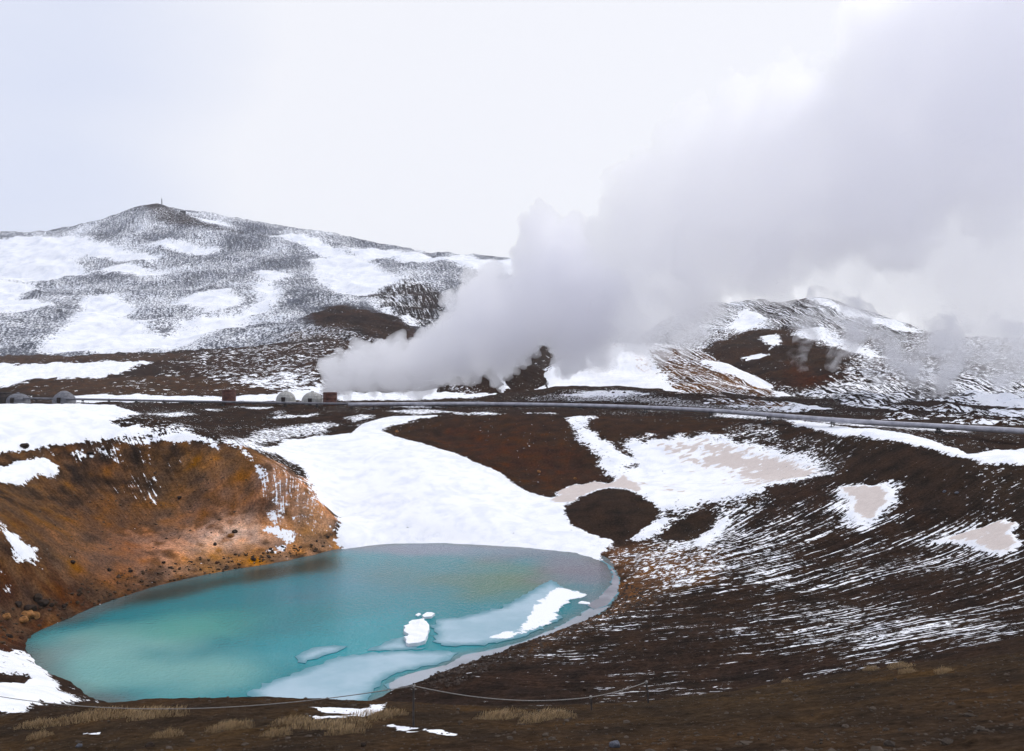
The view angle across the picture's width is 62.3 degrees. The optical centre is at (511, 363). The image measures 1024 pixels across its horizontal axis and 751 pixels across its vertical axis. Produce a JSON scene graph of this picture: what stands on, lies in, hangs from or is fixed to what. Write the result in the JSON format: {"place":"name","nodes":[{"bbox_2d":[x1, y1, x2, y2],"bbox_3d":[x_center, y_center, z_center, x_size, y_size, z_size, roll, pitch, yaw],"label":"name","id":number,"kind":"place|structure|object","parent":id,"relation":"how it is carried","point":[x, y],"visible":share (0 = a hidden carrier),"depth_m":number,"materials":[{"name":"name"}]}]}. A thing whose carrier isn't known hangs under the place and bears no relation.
{"place":"outdoors","nodes":[
{"label":"outdoors","id":0,"kind":"place"},
{"bbox_2d":[0,203,640,355],"bbox_3d":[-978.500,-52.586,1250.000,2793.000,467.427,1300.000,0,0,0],"label":"mountain summit","id":1,"kind":"structure","parent":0,"point":[154,278],"depth_m":1078.50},
{"bbox_2d":[25,543,618,701],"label":"lake","id":2,"kind":"structure","parent":0,"point":[240,632],"depth_m":84.29,"materials":[{"name":"liquid"}]},
{"bbox_2d":[295,645,346,663],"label":"ice sheet","id":3,"kind":"object","parent":2,"relation":"on","point":[312,654],"visible":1,"depth_m":73.09,"materials":[{"name":"ice"}]},
{"bbox_2d":[247,650,457,700],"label":"ice sheet","id":4,"kind":"object","parent":2,"relation":"on","point":[353,674],"visible":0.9,"depth_m":67.73,"materials":[{"name":"ice"}]},
{"bbox_2d":[368,637,425,650],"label":"ice sheet","id":5,"kind":"object","parent":2,"relation":"on","point":[395,644],"visible":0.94,"depth_m":74.68,"materials":[{"name":"ice"}]},
{"bbox_2d":[404,618,428,646],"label":"ice floe","id":6,"kind":"object","parent":2,"relation":"on","point":[416,631],"visible":1,"depth_m":77.80,"materials":[{"name":"white ice"}]},
{"bbox_2d":[422,612,434,618],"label":"ice floe","id":7,"kind":"object","parent":2,"relation":"on","point":[428,615],"visible":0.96,"depth_m":83.35,"materials":[{"name":"white ice"}]},
{"bbox_2d":[384,606,607,690],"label":"ice sheet","id":8,"kind":"object","parent":2,"relation":"on","point":[411,678],"visible":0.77,"depth_m":71.68,"materials":[{"name":"white ice"}]},
{"bbox_2d":[430,580,586,646],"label":"ice sheet","id":9,"kind":"object","parent":2,"relation":"on","point":[534,610],"visible":1,"depth_m":82.16,"materials":[{"name":"ice"}]},
{"bbox_2d":[586,560,619,609],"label":"ice sheet","id":10,"kind":"object","parent":2,"relation":"on","point":[608,595],"visible":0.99,"depth_m":91.45,"materials":[{"name":"grey ice"}]},
{"bbox_2d":[437,362,546,393],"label":"rocky knoll","id":11,"kind":"structure","parent":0,"point":[506,377],"depth_m":321.98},
{"bbox_2d":[0,337,1023,750],"bbox_3d":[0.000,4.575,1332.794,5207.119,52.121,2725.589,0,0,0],"label":"ground","id":12,"kind":"structure","parent":0,"point":[690,515],"depth_m":105.64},
{"bbox_2d":[0,392,11,403],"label":"steam silencer","id":13,"kind":"object","parent":12,"relation":"on","point":[4,396],"visible":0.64,"depth_m":246.18,"materials":[{"name":"metal"}]},
{"bbox_2d":[2,613,10,619],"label":"boulder","id":14,"kind":"object","parent":12,"relation":"on","point":[6,616],"visible":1,"depth_m":76.84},
{"bbox_2d":[6,392,30,403],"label":"well dome","id":15,"kind":"structure","parent":12,"relation":"on","point":[17,397],"depth_m":244.78,"materials":[{"name":"grey metal"}]},
{"bbox_2d":[15,601,21,606],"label":"boulder","id":16,"kind":"object","parent":12,"relation":"on","point":[18,603],"visible":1,"depth_m":79.37,"materials":[{"name":"grey stone"}]},
{"bbox_2d":[19,616,28,622],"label":"boulder","id":17,"kind":"object","parent":12,"relation":"on","point":[23,619],"visible":1,"depth_m":78.38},
{"bbox_2d":[19,443,28,447],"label":"boulder","id":18,"kind":"object","parent":12,"relation":"on","point":[24,445],"visible":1,"depth_m":109.26,"materials":[{"name":"grey stone"}]},
{"bbox_2d":[21,610,34,617],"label":"boulder","id":19,"kind":"object","parent":12,"relation":"on","point":[30,614],"visible":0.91,"depth_m":79.25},
{"bbox_2d":[24,604,36,611],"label":"boulder","id":20,"kind":"object","parent":12,"relation":"on","point":[27,607],"visible":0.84,"depth_m":79.88,"materials":[{"name":"grey stone"}]},
{"bbox_2d":[32,611,39,619],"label":"boulder","id":21,"kind":"object","parent":12,"relation":"on","point":[36,615],"visible":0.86,"depth_m":80.02,"materials":[{"name":"brown stone"}]},
{"bbox_2d":[14,717,58,729],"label":"dry grass tuft","id":22,"kind":"object","parent":12,"relation":"on","point":[39,721],"visible":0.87,"depth_m":24.93,"materials":[{"name":"brown plant"}]},
{"bbox_2d":[33,593,42,601],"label":"boulder","id":23,"kind":"object","parent":12,"relation":"on","point":[37,597],"visible":1,"depth_m":81.66,"materials":[{"name":"grey stone"}]},
{"bbox_2d":[26,729,53,739],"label":"dry grass tuft","id":24,"kind":"object","parent":12,"relation":"on","point":[43,733],"visible":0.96,"depth_m":22.93,"materials":[{"name":"brown plant"}]},
{"bbox_2d":[37,599,49,606],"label":"boulder","id":25,"kind":"object","parent":12,"relation":"on","point":[44,602],"visible":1,"depth_m":81.69,"materials":[{"name":"grey stone"}]},
{"bbox_2d":[52,391,75,403],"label":"well dome","id":26,"kind":"structure","parent":12,"relation":"on","point":[60,397],"depth_m":240.97,"materials":[{"name":"grey metal"}]},
{"bbox_2d":[53,709,107,726],"bbox_3d":[-12.896,10.558,25.299,1.653,0.329,1.235,0,0,-23],"label":"dry grass tuft","id":27,"kind":"object","parent":12,"relation":"on","point":[75,720],"visible":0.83,"depth_m":25.42,"materials":[{"name":"beige plant"}]},
{"bbox_2d":[78,705,139,719],"bbox_3d":[-12.223,10.610,25.686,2.017,0.348,1.558,0,0,23],"label":"dry grass tuft","id":28,"kind":"object","parent":12,"relation":"on","point":[110,713],"visible":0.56,"depth_m":25.91,"materials":[{"name":"beige plant"}]},
{"bbox_2d":[19,459,246,556],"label":"slope stones","id":29,"kind":"object","parent":12,"relation":"on","point":[129,511],"visible":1,"depth_m":107.49,"materials":[{"name":"brown stone"}]},
{"bbox_2d":[111,705,164,717],"bbox_3d":[-11.452,10.680,25.885,1.851,0.333,1.374,0,0,-23],"label":"dry grass tuft","id":30,"kind":"object","parent":12,"relation":"on","point":[129,714],"visible":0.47,"depth_m":26.08,"materials":[{"name":"beige plant"}]},
{"bbox_2d":[145,742,154,746],"bbox_3d":[-7.927,8.378,18.561,0.213,0.147,0.191,0,0,31],"label":"boulder","id":31,"kind":"object","parent":12,"relation":"on","point":[150,744],"visible":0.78,"depth_m":18.53,"materials":[{"name":"brown stone"}]},
{"bbox_2d":[127,704,189,721],"bbox_3d":[-10.436,10.338,25.131,1.833,0.350,1.369,0,0,-23],"label":"dry grass tuft","id":32,"kind":"object","parent":12,"relation":"on","point":[145,717],"visible":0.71,"depth_m":25.21,"materials":[{"name":"beige plant"}]},
{"bbox_2d":[0,542,324,643],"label":"shore stones","id":33,"kind":"object","parent":12,"relation":"on","point":[110,594],"visible":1,"depth_m":94.30,"materials":[{"name":"brown stone"}]},
{"bbox_2d":[150,727,183,737],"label":"dry grass tuft","id":34,"kind":"object","parent":12,"relation":"on","point":[169,731],"visible":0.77,"depth_m":21.13,"materials":[{"name":"brown plant"}]},
{"bbox_2d":[204,719,245,732],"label":"dry grass tuft","id":35,"kind":"object","parent":12,"relation":"on","point":[224,728],"visible":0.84,"depth_m":21.47,"materials":[{"name":"brown plant"}]},
{"bbox_2d":[221,389,241,404],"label":"steam silencer","id":36,"kind":"object","parent":12,"relation":"on","point":[229,395],"visible":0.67,"depth_m":224.49,"materials":[{"name":"metal"}]},
{"bbox_2d":[215,718,252,730],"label":"dry grass tuft","id":37,"kind":"object","parent":12,"relation":"on","point":[247,725],"visible":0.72,"depth_m":21.71,"materials":[{"name":"brown plant"}]},
{"bbox_2d":[23,397,484,408],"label":"steam pipeline","id":38,"kind":"object","parent":12,"relation":"on","point":[224,402],"visible":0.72,"depth_m":223.22,"materials":[{"name":"metal"}]},
{"bbox_2d":[260,727,292,736],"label":"dry grass tuft","id":39,"kind":"object","parent":12,"relation":"on","point":[275,733],"visible":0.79,"depth_m":20.00,"materials":[{"name":"brown plant"}]},
{"bbox_2d":[276,390,295,401],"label":"well dome","id":40,"kind":"structure","parent":12,"relation":"on","point":[285,396],"depth_m":226.18,"materials":[{"name":"metal"}]},
{"bbox_2d":[267,712,311,725],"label":"dry grass tuft","id":41,"kind":"object","parent":12,"relation":"on","point":[291,720],"visible":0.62,"depth_m":22.39,"materials":[{"name":"brown plant"}]},
{"bbox_2d":[281,716,341,729],"bbox_3d":[-5.048,9.120,21.435,1.613,0.330,1.246,0,0,-23],"label":"dry grass tuft","id":42,"kind":"object","parent":12,"relation":"on","point":[306,724],"visible":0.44,"depth_m":21.62,"materials":[{"name":"brown plant"}]},
{"bbox_2d":[301,391,322,404],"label":"well dome","id":43,"kind":"structure","parent":12,"relation":"on","point":[312,396],"depth_m":223.99,"materials":[{"name":"metal"}]},
{"bbox_2d":[323,392,336,405],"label":"steam silencer","id":44,"kind":"object","parent":12,"relation":"on","point":[329,396],"visible":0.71,"depth_m":220.50,"materials":[{"name":"metal"}]},
{"bbox_2d":[310,716,371,730],"bbox_3d":[-4.225,8.875,20.807,1.645,0.324,1.222,0,0,-23],"label":"dry grass tuft","id":45,"kind":"object","parent":12,"relation":"on","point":[332,725],"visible":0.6,"depth_m":21.00,"materials":[{"name":"brown plant"}]},
{"bbox_2d":[324,724,365,735],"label":"dry grass tuft","id":46,"kind":"object","parent":12,"relation":"on","point":[349,730],"visible":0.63,"depth_m":19.90,"materials":[{"name":"brown plant"}]},
{"bbox_2d":[336,708,391,721],"bbox_3d":[-3.996,9.547,23.009,1.653,0.329,1.235,0,0,-23],"label":"dry grass tuft","id":47,"kind":"object","parent":12,"relation":"on","point":[366,715],"visible":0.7,"depth_m":23.19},
{"bbox_2d":[369,708,408,718],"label":"dry grass tuft","id":48,"kind":"object","parent":12,"relation":"on","point":[396,713],"visible":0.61,"depth_m":23.87,"materials":[{"name":"beige plant"}]},
{"bbox_2d":[411,683,415,726],"bbox_3d":[-2.490,8.843,21.430,0.088,1.502,0.098,0,0,34],"label":"fence post","id":49,"kind":"object","parent":12,"relation":"on","point":[413,685],"visible":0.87,"depth_m":21.41,"materials":[{"name":"grey"}]},
{"bbox_2d":[0,686,410,708],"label":"fence rope","id":50,"kind":"object","parent":49,"relation":"attached to","point":[211,707],"visible":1,"depth_m":24.18,"materials":[{"name":"grey fabric"}]},
{"bbox_2d":[415,686,589,700],"bbox_3d":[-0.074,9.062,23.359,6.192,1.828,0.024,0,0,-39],"label":"fence rope","id":51,"kind":"object","parent":49,"relation":"attached to","point":[501,699],"visible":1,"depth_m":23.18,"materials":[{"name":"grey fabric"}]},
{"bbox_2d":[474,710,515,719],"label":"dry grass tuft","id":52,"kind":"object","parent":12,"relation":"on","point":[497,714],"visible":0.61,"depth_m":22.71,"materials":[{"name":"beige plant"}]},
{"bbox_2d":[481,706,530,718],"bbox_3d":[-0.148,9.617,23.248,1.440,0.316,1.069,0,0,-23],"label":"dry grass tuft","id":53,"kind":"object","parent":12,"relation":"on","point":[515,713],"visible":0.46,"depth_m":23.50,"materials":[{"name":"beige plant"}]},
{"bbox_2d":[0,653,1023,750],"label":"gravel","id":54,"kind":"structure","parent":12,"relation":"on","point":[944,741],"depth_m":17.31,"materials":[{"name":"brown gravel"}]},
{"bbox_2d":[519,713,551,723],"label":"dry grass tuft","id":55,"kind":"object","parent":12,"relation":"on","point":[535,718],"visible":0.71,"depth_m":21.85,"materials":[{"name":"beige plant"}]},
{"bbox_2d":[423,581,666,694],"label":"beach stones","id":56,"kind":"object","parent":12,"relation":"on","point":[525,655],"visible":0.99,"depth_m":73.36,"materials":[{"name":"brown stone"}]},
{"bbox_2d":[520,707,569,718],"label":"dry grass tuft","id":57,"kind":"object","parent":12,"relation":"on","point":[548,713],"visible":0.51,"depth_m":23.07,"materials":[{"name":"beige plant"}]},
{"bbox_2d":[547,707,576,718],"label":"dry grass tuft","id":58,"kind":"object","parent":12,"relation":"on","point":[570,713],"visible":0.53,"depth_m":23.18,"materials":[{"name":"beige plant"}]},
{"bbox_2d":[609,740,619,747],"bbox_3d":[1.755,6.549,14.535,0.191,0.154,0.199,0,0,1],"label":"boulder","id":59,"kind":"object","parent":12,"relation":"on","point":[614,744],"visible":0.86,"depth_m":14.47,"materials":[{"name":"grey stone"}]},
{"bbox_2d":[645,680,648,702],"bbox_3d":[4.237,10.503,26.562,0.167,1.112,0.099,0,0,16],"label":"fence post","id":60,"kind":"object","parent":12,"relation":"on","point":[646,681],"visible":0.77,"depth_m":26.55,"materials":[{"name":"grey"}]},
{"bbox_2d":[592,682,645,696],"bbox_3d":[3.276,10.000,25.930,2.263,0.088,0.024,0,0,-34],"label":"fence rope","id":61,"kind":"object","parent":60,"relation":"attached to","point":[619,690],"visible":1,"depth_m":25.95,"materials":[{"name":"grey fabric"}]},
{"bbox_2d":[348,402,1023,433],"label":"steam pipeline","id":62,"kind":"object","parent":12,"relation":"on","point":[936,426],"visible":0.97,"depth_m":173.15,"materials":[{"name":"metal"}]},
{"bbox_2d":[667,532,1023,663],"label":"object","id":63,"kind":"object","parent":12,"relation":"on","point":[887,631],"depth_m":70.22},
{"bbox_2d":[863,663,878,670],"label":"dry grass tuft","id":64,"kind":"object","parent":12,"relation":"on","point":[868,668],"visible":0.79,"depth_m":32.93,"materials":[{"name":"brown plant"}]},
{"bbox_2d":[887,661,914,669],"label":"dry grass tuft","id":65,"kind":"object","parent":12,"relation":"on","point":[895,665],"visible":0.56,"depth_m":31.21,"materials":[{"name":"brown plant"}]},
{"bbox_2d":[898,666,915,673],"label":"dry grass tuft","id":66,"kind":"object","parent":12,"relation":"on","point":[910,670],"visible":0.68,"depth_m":27.02,"materials":[{"name":"brown plant"}]},
{"bbox_2d":[933,665,951,674],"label":"dry grass tuft","id":67,"kind":"object","parent":12,"relation":"on","point":[943,669],"visible":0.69,"depth_m":25.11,"materials":[{"name":"brown plant"}]},
{"bbox_2d":[0,0,1023,337],"label":"sky","id":68,"kind":"structure","parent":0,"point":[657,160],"materials":[{"name":"white"}]},
{"bbox_2d":[534,343,831,411],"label":"striped ridge","id":69,"kind":"structure","parent":0,"point":[668,367],"depth_m":325.50,"materials":[{"name":"white snow"}]},
{"bbox_2d":[634,297,1023,424],"bbox_3d":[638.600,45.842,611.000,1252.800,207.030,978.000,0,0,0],"label":"mountain slope","id":70,"kind":"structure","parent":0,"point":[841,352],"depth_m":452.98,"materials":[{"name":"white snow"}]}
]}

